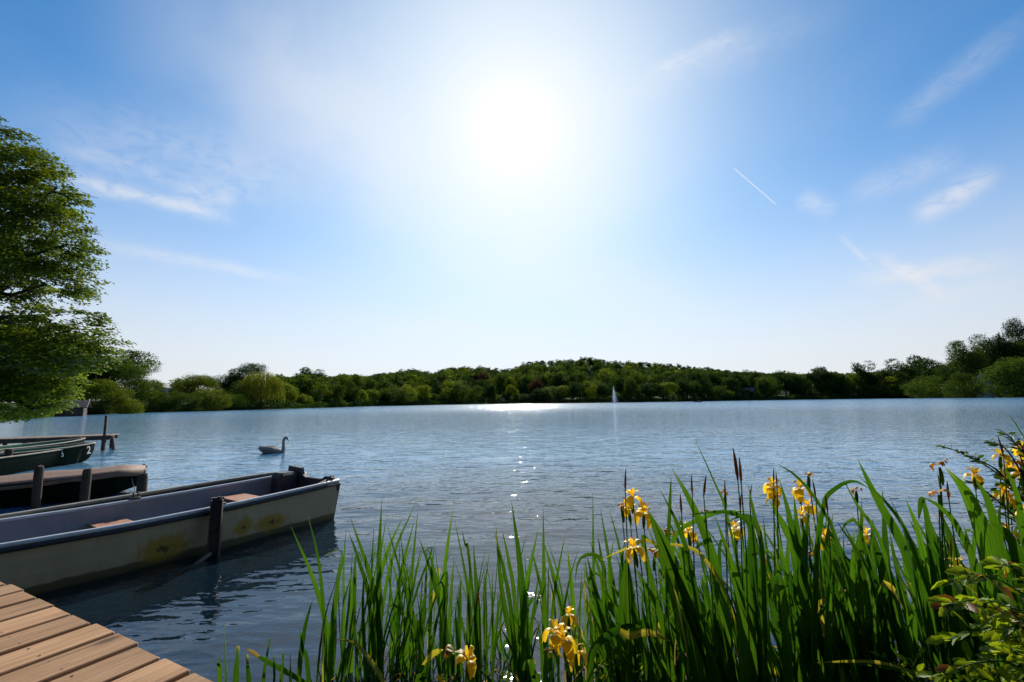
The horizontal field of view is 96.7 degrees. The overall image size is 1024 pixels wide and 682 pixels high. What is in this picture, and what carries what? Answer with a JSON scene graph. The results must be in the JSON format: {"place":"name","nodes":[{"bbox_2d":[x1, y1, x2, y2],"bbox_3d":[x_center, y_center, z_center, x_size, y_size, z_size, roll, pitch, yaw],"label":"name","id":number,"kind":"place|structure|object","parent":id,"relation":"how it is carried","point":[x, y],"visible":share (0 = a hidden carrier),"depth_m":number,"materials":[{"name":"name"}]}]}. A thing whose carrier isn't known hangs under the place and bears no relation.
{"place":"outdoors","nodes":[
{"label":"outdoors","id":0,"kind":"place"},
{"bbox_2d":[0,397,1023,555],"bbox_3d":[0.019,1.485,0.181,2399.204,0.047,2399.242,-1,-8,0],"label":"water","id":1,"kind":"structure","parent":0,"point":[891,443],"depth_m":16.58,"materials":[{"name":"liquid"}]},
{"bbox_2d":[0,449,63,475],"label":"rowing boat","id":2,"kind":"object","parent":1,"relation":"on","point":[14,464],"visible":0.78,"depth_m":10.41,"materials":[{"name":"green paint"}]},
{"bbox_2d":[30,465,43,508],"bbox_3d":[-6.915,2.643,6.589,0.181,1.640,0.121,-4,-8,21],"label":"mooring post","id":3,"kind":"object","parent":1,"relation":"in","point":[37,485],"visible":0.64,"depth_m":6.63,"materials":[{"name":"wood"}]},
{"bbox_2d":[0,438,84,450],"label":"rowing boat","id":4,"kind":"object","parent":1,"relation":"on","point":[49,443],"visible":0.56,"depth_m":13.09,"materials":[{"name":"wood"}]},
{"bbox_2d":[0,442,95,466],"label":"rowing boat","id":5,"kind":"object","parent":1,"relation":"on","point":[77,453],"visible":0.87,"depth_m":11.65,"materials":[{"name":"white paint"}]},
{"bbox_2d":[0,416,119,450],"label":"jetty","id":6,"kind":"object","parent":1,"relation":"in","point":[103,437],"visible":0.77,"depth_m":15.19,"materials":[{"name":"brown wood"}]},
{"bbox_2d":[0,464,146,507],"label":"covered boat","id":7,"kind":"object","parent":1,"relation":"on","point":[61,486],"visible":0.84,"depth_m":7.08,"materials":[{"name":"wood"}]},
{"bbox_2d":[79,468,91,501],"bbox_3d":[-6.478,2.736,6.852,0.126,1.598,0.121,-1,-8,0],"label":"mooring post","id":8,"kind":"object","parent":1,"relation":"in","point":[85,487],"visible":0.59,"depth_m":6.89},
{"bbox_2d":[0,582,212,681],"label":"dock","id":9,"kind":"object","parent":1,"relation":"in","point":[41,640],"visible":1,"depth_m":1.79,"materials":[{"name":"brown wood"}]},
{"bbox_2d":[0,471,306,518],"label":"rowing boat","id":10,"kind":"object","parent":1,"relation":"on","point":[129,496],"visible":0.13,"depth_m":5.91,"materials":[{"name":"wood"}]},
{"bbox_2d":[0,465,340,601],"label":"rowing boat","id":11,"kind":"object","parent":1,"relation":"on","point":[49,556],"visible":0.93,"depth_m":4.38,"materials":[{"name":"wood"}]},
{"bbox_2d":[176,496,224,635],"bbox_3d":[-2.911,2.288,4.238,0.135,1.563,0.467,-1,-8,0],"label":"mooring post","id":12,"kind":"object","parent":1,"relation":"in","point":[211,556],"visible":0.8,"depth_m":4.41,"materials":[{"name":"wood"}]},
{"bbox_2d":[0,366,1023,681],"bbox_3d":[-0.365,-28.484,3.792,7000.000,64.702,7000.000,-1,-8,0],"label":"ground","id":13,"kind":"structure","parent":0,"point":[266,592],"depth_m":6.59,"materials":[{"name":"liquid"}]},
{"bbox_2d":[0,323,114,423],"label":"overhanging tree","id":14,"kind":"object","parent":13,"relation":"on","point":[16,389],"visible":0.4,"depth_m":20.18,"materials":[{"name":"green plant"}]},
{"bbox_2d":[0,115,136,378],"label":"overhanging tree","id":15,"kind":"object","parent":13,"relation":"on","point":[21,263],"visible":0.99,"depth_m":20.52,"materials":[{"name":"green plant"}]},
{"bbox_2d":[55,400,90,416],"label":"boathouse","id":16,"kind":"object","parent":13,"relation":"on","point":[76,410],"visible":0.4,"depth_m":74.35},
{"bbox_2d":[87,400,115,414],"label":"bush","id":17,"kind":"object","parent":13,"relation":"on","point":[92,409],"visible":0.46,"depth_m":87.62,"materials":[{"name":"green plant"}]},
{"bbox_2d":[70,378,136,412],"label":"broadleaf tree","id":18,"kind":"object","parent":13,"relation":"on","point":[96,388],"visible":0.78,"depth_m":90.32,"materials":[{"name":"green plant"}]},
{"bbox_2d":[87,349,162,399],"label":"broadleaf tree","id":19,"kind":"object","parent":13,"relation":"on","point":[133,354],"visible":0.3,"depth_m":116.05,"materials":[{"name":"green plant"}]},
{"bbox_2d":[111,397,144,413],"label":"bush","id":20,"kind":"object","parent":13,"relation":"on","point":[128,408],"visible":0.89,"depth_m":91.25,"materials":[{"name":"green plant"}]},
{"bbox_2d":[97,358,166,405],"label":"broadleaf tree","id":21,"kind":"object","parent":13,"relation":"on","point":[133,372],"visible":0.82,"depth_m":105.18,"materials":[{"name":"green plant"}]},
{"bbox_2d":[144,391,179,411],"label":"bush","id":22,"kind":"object","parent":13,"relation":"on","point":[163,405],"visible":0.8,"depth_m":109.97,"materials":[{"name":"green plant"}]},
{"bbox_2d":[34,396,328,415],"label":"undergrowth","id":23,"kind":"object","parent":13,"relation":"on","point":[294,404],"visible":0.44,"depth_m":146.78,"materials":[{"name":"green plant"}]},
{"bbox_2d":[159,391,205,411],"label":"bush","id":24,"kind":"object","parent":13,"relation":"on","point":[190,406],"visible":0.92,"depth_m":114.23,"materials":[{"name":"green plant"}]},
{"bbox_2d":[167,372,221,398],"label":"broadleaf tree","id":25,"kind":"object","parent":13,"relation":"on","point":[194,383],"visible":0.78,"depth_m":129.02,"materials":[{"name":"green plant"}]},
{"bbox_2d":[188,386,234,410],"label":"broadleaf tree","id":26,"kind":"object","parent":13,"relation":"on","point":[208,396],"visible":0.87,"depth_m":121.65,"materials":[{"name":"green plant"}]},
{"bbox_2d":[206,372,245,398],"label":"broadleaf tree","id":27,"kind":"object","parent":13,"relation":"on","point":[223,378],"visible":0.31,"depth_m":161.96,"materials":[{"name":"green plant"}]},
{"bbox_2d":[217,362,268,396],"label":"broadleaf tree","id":28,"kind":"object","parent":13,"relation":"on","point":[246,369],"visible":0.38,"depth_m":168.53,"materials":[{"name":"green plant"}]},
{"bbox_2d":[237,368,285,407],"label":"willow tree","id":29,"kind":"object","parent":13,"relation":"on","point":[271,385],"visible":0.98,"depth_m":143.00,"materials":[{"name":"green plant"}]},
{"bbox_2d":[217,576,344,681],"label":"iris plant","id":30,"kind":"object","parent":13,"relation":"on","point":[281,668],"visible":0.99,"depth_m":2.20,"materials":[{"name":"green plant"}]},
{"bbox_2d":[274,382,299,406],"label":"broadleaf tree","id":31,"kind":"object","parent":13,"relation":"on","point":[289,388],"visible":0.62,"depth_m":159.39,"materials":[{"name":"green plant"}]},
{"bbox_2d":[291,515,403,681],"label":"iris plant","id":32,"kind":"object","parent":13,"relation":"on","point":[330,641],"visible":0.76,"depth_m":2.47,"materials":[{"name":"green plant"}]},
{"bbox_2d":[340,379,361,401],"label":"broadleaf tree","id":33,"kind":"object","parent":13,"relation":"on","point":[349,395],"visible":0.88,"depth_m":213.80,"materials":[{"name":"green plant"}]},
{"bbox_2d":[349,502,427,681],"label":"iris plant","id":34,"kind":"object","parent":13,"relation":"on","point":[378,644],"visible":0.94,"depth_m":2.41,"materials":[{"name":"green plant"}]},
{"bbox_2d":[362,507,425,681],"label":"iris plant","id":35,"kind":"object","parent":13,"relation":"on","point":[387,580],"visible":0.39,"depth_m":2.62,"materials":[{"name":"green plant"}]},
{"bbox_2d":[384,387,410,403],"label":"broadleaf tree","id":36,"kind":"object","parent":13,"relation":"on","point":[394,397],"visible":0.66,"depth_m":252.85,"materials":[{"name":"green plant"}]},
{"bbox_2d":[339,575,480,681],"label":"iris plant","id":37,"kind":"object","parent":13,"relation":"on","point":[468,657],"visible":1,"depth_m":1.96,"materials":[{"name":"green plant"}]},
{"bbox_2d":[383,526,449,681],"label":"iris plant","id":38,"kind":"object","parent":13,"relation":"on","point":[423,610],"visible":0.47,"depth_m":2.55,"materials":[{"name":"green plant"}]},
{"bbox_2d":[387,504,482,681],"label":"iris plant","id":39,"kind":"object","parent":13,"relation":"on","point":[439,657],"visible":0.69,"depth_m":2.47,"materials":[{"name":"green plant"}]},
{"bbox_2d":[447,383,475,400],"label":"broadleaf tree","id":40,"kind":"object","parent":13,"relation":"on","point":[463,392],"visible":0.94,"depth_m":297.59,"materials":[{"name":"green plant"}]},
{"bbox_2d":[433,519,510,681],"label":"iris plant","id":41,"kind":"object","parent":13,"relation":"on","point":[474,628],"visible":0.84,"depth_m":2.43,"materials":[{"name":"green plant"}]},
{"bbox_2d":[452,552,533,681],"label":"iris plant","id":42,"kind":"object","parent":13,"relation":"on","point":[498,656],"visible":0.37,"depth_m":2.65,"materials":[{"name":"green plant"}]},
{"bbox_2d":[477,500,555,681],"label":"iris plant","id":43,"kind":"object","parent":13,"relation":"on","point":[518,662],"visible":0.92,"depth_m":2.44,"materials":[{"name":"green plant"}]},
{"bbox_2d":[497,527,557,681],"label":"iris plant","id":44,"kind":"object","parent":13,"relation":"on","point":[528,573],"visible":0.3,"depth_m":2.59,"materials":[{"name":"green plant"}]},
{"bbox_2d":[502,548,597,681],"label":"iris plant","id":45,"kind":"object","parent":13,"relation":"on","point":[568,618],"visible":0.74,"depth_m":2.32,"materials":[{"name":"green plant"}]},
{"bbox_2d":[547,372,568,399],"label":"broadleaf tree","id":46,"kind":"object","parent":13,"relation":"on","point":[558,380],"visible":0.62,"depth_m":331.23,"materials":[{"name":"green plant"}]},
{"bbox_2d":[530,538,586,681],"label":"iris plant","id":47,"kind":"object","parent":13,"relation":"on","point":[556,591],"visible":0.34,"depth_m":2.58,"materials":[{"name":"green plant"}]},
{"bbox_2d":[566,381,587,398],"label":"broadleaf tree","id":48,"kind":"object","parent":13,"relation":"on","point":[576,392],"visible":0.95,"depth_m":299.08,"materials":[{"name":"green plant"}]},
{"bbox_2d":[546,538,617,677],"bbox_3d":[0.469,1.631,2.731,0.497,0.893,0.205,1,-8,-16],"label":"iris plant","id":49,"kind":"object","parent":13,"relation":"on","point":[562,660],"visible":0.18,"depth_m":2.75,"materials":[{"name":"green plant"}]},
{"bbox_2d":[548,508,617,681],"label":"iris plant","id":50,"kind":"object","parent":13,"relation":"on","point":[603,566],"visible":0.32,"depth_m":2.42,"materials":[{"name":"green plant"}]},
{"bbox_2d":[527,469,668,681],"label":"iris plant","id":51,"kind":"object","parent":13,"relation":"on","point":[623,634],"visible":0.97,"depth_m":1.94,"materials":[{"name":"green plant"}]},
{"bbox_2d":[590,506,619,631],"bbox_3d":[0.565,1.440,2.571,0.234,1.125,0.309,-7,-10,40],"label":"iris plant","id":52,"kind":"object","parent":13,"relation":"on","point":[594,560],"visible":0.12,"depth_m":2.63,"materials":[{"name":"green plant"}]},
{"bbox_2d":[593,654,642,681],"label":"nettle","id":53,"kind":"object","parent":13,"relation":"on","point":[604,678],"visible":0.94,"depth_m":1.92,"materials":[{"name":"green plant"}]},
{"bbox_2d":[583,487,679,681],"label":"iris plant","id":54,"kind":"object","parent":13,"relation":"on","point":[611,606],"visible":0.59,"depth_m":2.18,"materials":[{"name":"green plant"}]},
{"bbox_2d":[623,377,640,398],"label":"broadleaf tree","id":55,"kind":"object","parent":13,"relation":"on","point":[629,383],"visible":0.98,"depth_m":301.70,"materials":[{"name":"green plant"}]},
{"bbox_2d":[607,504,673,681],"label":"iris plant","id":56,"kind":"object","parent":13,"relation":"on","point":[621,554],"visible":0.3,"depth_m":2.48,"materials":[{"name":"green plant"}]},
{"bbox_2d":[265,338,1022,403],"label":"hillside wood","id":57,"kind":"object","parent":13,"relation":"on","point":[540,368],"visible":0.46,"depth_m":429.52,"materials":[{"name":"green plant"}]},
{"bbox_2d":[640,382,664,396],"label":"broadleaf tree","id":58,"kind":"object","parent":13,"relation":"on","point":[654,392],"visible":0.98,"depth_m":304.54,"materials":[{"name":"green plant"}]},
{"bbox_2d":[639,516,682,647],"bbox_3d":[0.943,1.490,2.646,0.371,1.015,0.261,-3,-8,20],"label":"iris plant","id":59,"kind":"object","parent":13,"relation":"on","point":[651,582],"visible":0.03,"depth_m":2.69,"materials":[{"name":"green plant"}]},
{"bbox_2d":[632,517,712,681],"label":"iris plant","id":60,"kind":"object","parent":13,"relation":"on","point":[688,533],"visible":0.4,"depth_m":2.23,"materials":[{"name":"green plant"}]},
{"bbox_2d":[329,390,1023,407],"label":"undergrowth","id":61,"kind":"object","parent":13,"relation":"on","point":[337,401],"visible":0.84,"depth_m":298.40,"materials":[{"name":"green plant"}]},
{"bbox_2d":[601,474,751,681],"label":"iris plant","id":62,"kind":"object","parent":13,"relation":"on","point":[709,625],"visible":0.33,"depth_m":2.05,"materials":[{"name":"green plant"}]},
{"bbox_2d":[638,476,722,681],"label":"iris plant","id":63,"kind":"object","parent":13,"relation":"on","point":[702,663],"visible":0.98,"depth_m":1.87,"materials":[{"name":"green plant"}]},
{"bbox_2d":[673,379,693,398],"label":"broadleaf tree","id":64,"kind":"object","parent":13,"relation":"on","point":[686,388],"visible":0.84,"depth_m":319.54,"materials":[{"name":"green plant"}]},
{"bbox_2d":[648,489,739,680],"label":"iris plant","id":65,"kind":"object","parent":13,"relation":"on","point":[719,641],"visible":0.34,"depth_m":2.21,"materials":[{"name":"green plant"}]},
{"bbox_2d":[684,370,710,396],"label":"broadleaf tree","id":66,"kind":"object","parent":13,"relation":"on","point":[697,376],"visible":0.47,"depth_m":337.90,"materials":[{"name":"green plant"}]},
{"bbox_2d":[655,449,782,681],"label":"iris plant","id":67,"kind":"object","parent":13,"relation":"on","point":[751,624],"visible":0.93,"depth_m":1.87,"materials":[{"name":"green plant"}]},
{"bbox_2d":[718,377,741,393],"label":"broadleaf tree","id":68,"kind":"object","parent":13,"relation":"on","point":[730,383],"visible":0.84,"depth_m":358.94,"materials":[{"name":"green plant"}]},
{"bbox_2d":[685,477,781,681],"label":"iris plant","id":69,"kind":"object","parent":13,"relation":"on","point":[768,488],"visible":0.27,"depth_m":2.37,"materials":[{"name":"green plant"}]},
{"bbox_2d":[728,370,753,394],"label":"broadleaf tree","id":70,"kind":"object","parent":13,"relation":"on","point":[743,383],"visible":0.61,"depth_m":372.41,"materials":[{"name":"green plant"}]},
{"bbox_2d":[692,433,818,681],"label":"iris plant","id":71,"kind":"object","parent":13,"relation":"on","point":[782,632],"visible":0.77,"depth_m":1.90,"materials":[{"name":"green plant"}]},
{"bbox_2d":[724,514,794,681],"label":"iris plant","id":72,"kind":"object","parent":13,"relation":"on","point":[775,665],"visible":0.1,"depth_m":2.12,"materials":[{"name":"green plant"}]},
{"bbox_2d":[754,375,772,396],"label":"broadleaf tree","id":73,"kind":"object","parent":13,"relation":"on","point":[761,387],"visible":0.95,"depth_m":361.73,"materials":[{"name":"green plant"}]},
{"bbox_2d":[751,375,784,397],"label":"broadleaf tree","id":74,"kind":"object","parent":13,"relation":"on","point":[773,388],"visible":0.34,"depth_m":378.20,"materials":[{"name":"green plant"}]},
{"bbox_2d":[771,370,798,396],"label":"broadleaf tree","id":75,"kind":"object","parent":13,"relation":"on","point":[787,385],"visible":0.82,"depth_m":394.51,"materials":[{"name":"green plant"}]},
{"bbox_2d":[787,375,814,396],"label":"broadleaf tree","id":76,"kind":"object","parent":13,"relation":"on","point":[801,381],"visible":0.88,"depth_m":389.14,"materials":[{"name":"green plant"}]},
{"bbox_2d":[757,472,855,681],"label":"iris plant","id":77,"kind":"object","parent":13,"relation":"on","point":[798,493],"visible":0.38,"depth_m":2.37,"materials":[{"name":"green plant"}]},
{"bbox_2d":[758,517,867,681],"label":"iris plant","id":78,"kind":"object","parent":13,"relation":"on","point":[841,639],"visible":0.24,"depth_m":2.11,"materials":[{"name":"green plant"}]},
{"bbox_2d":[809,366,833,396],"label":"broadleaf tree","id":79,"kind":"object","parent":13,"relation":"on","point":[821,371],"visible":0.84,"depth_m":403.56,"materials":[{"name":"green plant"}]},
{"bbox_2d":[765,520,881,647],"bbox_3d":[1.710,1.409,2.504,0.520,0.902,0.412,-6,-9,36],"label":"iris plant","id":80,"kind":"object","parent":13,"relation":"on","point":[841,596],"visible":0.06,"depth_m":2.50,"materials":[{"name":"green plant"}]},
{"bbox_2d":[769,479,881,681],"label":"iris plant","id":81,"kind":"object","parent":13,"relation":"on","point":[828,649],"visible":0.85,"depth_m":1.94,"materials":[{"name":"green plant"}]},
{"bbox_2d":[778,464,935,681],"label":"iris plant","id":82,"kind":"object","parent":13,"relation":"on","point":[890,628],"visible":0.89,"depth_m":1.91,"materials":[{"name":"green plant"}]},
{"bbox_2d":[851,360,876,392],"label":"broadleaf tree","id":83,"kind":"object","parent":13,"relation":"on","point":[859,368],"visible":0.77,"depth_m":410.20,"materials":[{"name":"green plant"}]},
{"bbox_2d":[808,513,921,661],"bbox_3d":[2.057,1.442,2.560,0.663,0.907,0.350,2,-8,-19],"label":"iris plant","id":84,"kind":"object","parent":13,"relation":"on","point":[868,579],"visible":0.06,"depth_m":2.57,"materials":[{"name":"green plant"}]},
{"bbox_2d":[819,486,955,681],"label":"iris plant","id":85,"kind":"object","parent":13,"relation":"on","point":[865,530],"visible":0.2,"depth_m":2.25,"materials":[{"name":"green plant"}]},
{"bbox_2d":[870,649,924,681],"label":"seedling","id":86,"kind":"object","parent":13,"relation":"on","point":[919,667],"visible":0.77,"depth_m":1.63,"materials":[{"name":"green plant"}]},
{"bbox_2d":[883,354,931,397],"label":"broadleaf tree","id":87,"kind":"object","parent":13,"relation":"on","point":[906,369],"visible":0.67,"depth_m":395.89,"materials":[{"name":"green plant"}]},
{"bbox_2d":[873,519,979,679],"bbox_3d":[2.164,1.282,2.288,0.436,0.869,0.431,-1,-8,0],"label":"iris plant","id":88,"kind":"object","parent":13,"relation":"on","point":[974,640],"visible":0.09,"depth_m":2.27,"materials":[{"name":"green plant"}]},
{"bbox_2d":[837,458,1023,681],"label":"iris plant","id":89,"kind":"object","parent":13,"relation":"on","point":[926,573],"visible":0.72,"depth_m":1.92,"materials":[{"name":"green plant"}]},
{"bbox_2d":[900,374,962,397],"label":"broadleaf tree","id":90,"kind":"object","parent":13,"relation":"on","point":[933,388],"visible":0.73,"depth_m":348.29,"materials":[{"name":"green plant"}]},
{"bbox_2d":[930,361,974,396],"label":"broadleaf tree","id":91,"kind":"object","parent":13,"relation":"on","point":[943,369],"visible":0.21,"depth_m":340.82,"materials":[{"name":"green plant"}]},
{"bbox_2d":[892,440,1023,619],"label":"iris plant","id":92,"kind":"object","parent":13,"relation":"on","point":[1002,494],"visible":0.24,"depth_m":2.42,"materials":[{"name":"yellow plant"}]},
{"bbox_2d":[941,372,988,397],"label":"broadleaf tree","id":93,"kind":"object","parent":13,"relation":"on","point":[966,389],"visible":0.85,"depth_m":307.23,"materials":[{"name":"green plant"}]},
{"bbox_2d":[944,340,989,387],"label":"broadleaf tree","id":94,"kind":"object","parent":13,"relation":"on","point":[972,360],"visible":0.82,"depth_m":320.25,"materials":[{"name":"green plant"}]},
{"bbox_2d":[916,555,1023,681],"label":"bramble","id":95,"kind":"object","parent":13,"relation":"on","point":[1001,628],"visible":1,"depth_m":1.36,"materials":[{"name":"green plant"}]},
{"bbox_2d":[923,416,1023,680],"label":"iris plant","id":96,"kind":"object","parent":13,"relation":"on","point":[999,531],"visible":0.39,"depth_m":1.92,"materials":[{"name":"green plant"}]},
{"bbox_2d":[931,460,1023,659],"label":"iris plant","id":97,"kind":"object","parent":13,"relation":"on","point":[975,471],"visible":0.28,"depth_m":2.32,"materials":[{"name":"green plant"}]},
{"bbox_2d":[936,429,1023,546],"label":"leafy shrub","id":98,"kind":"object","parent":13,"relation":"on","point":[998,474],"visible":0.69,"depth_m":2.35,"materials":[{"name":"green plant"}]},
{"bbox_2d":[964,356,1023,397],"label":"broadleaf tree","id":99,"kind":"object","parent":13,"relation":"on","point":[1005,370],"visible":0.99,"depth_m":284.16,"materials":[{"name":"green plant"}]},
{"bbox_2d":[965,333,1023,396],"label":"broadleaf tree","id":100,"kind":"object","parent":13,"relation":"on","point":[990,344],"visible":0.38,"depth_m":318.62,"materials":[{"name":"green plant"}]},
{"bbox_2d":[988,340,1023,383],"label":"broadleaf tree","id":101,"kind":"object","parent":13,"relation":"on","point":[1010,346],"visible":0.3,"depth_m":314.17,"materials":[{"name":"green plant"}]},
{"bbox_2d":[1000,317,1023,346],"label":"tree","id":102,"kind":"object","parent":13,"relation":"on","point":[1018,333],"visible":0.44,"depth_m":331.89,"materials":[{"name":"green plant"}]},
{"bbox_2d":[0,0,1023,402],"label":"sky","id":103,"kind":"structure","parent":0,"point":[334,187],"materials":[{"name":"blue"}]},
{"bbox_2d":[839,375,856,395],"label":"broadleaf tree","id":104,"kind":"object","parent":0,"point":[848,391],"visible":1,"depth_m":396.21,"materials":[{"name":"green plant"}]},
{"bbox_2d":[878,376,907,397],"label":"broadleaf tree","id":105,"kind":"object","parent":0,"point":[894,391],"visible":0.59,"depth_m":398.10,"materials":[{"name":"green plant"}]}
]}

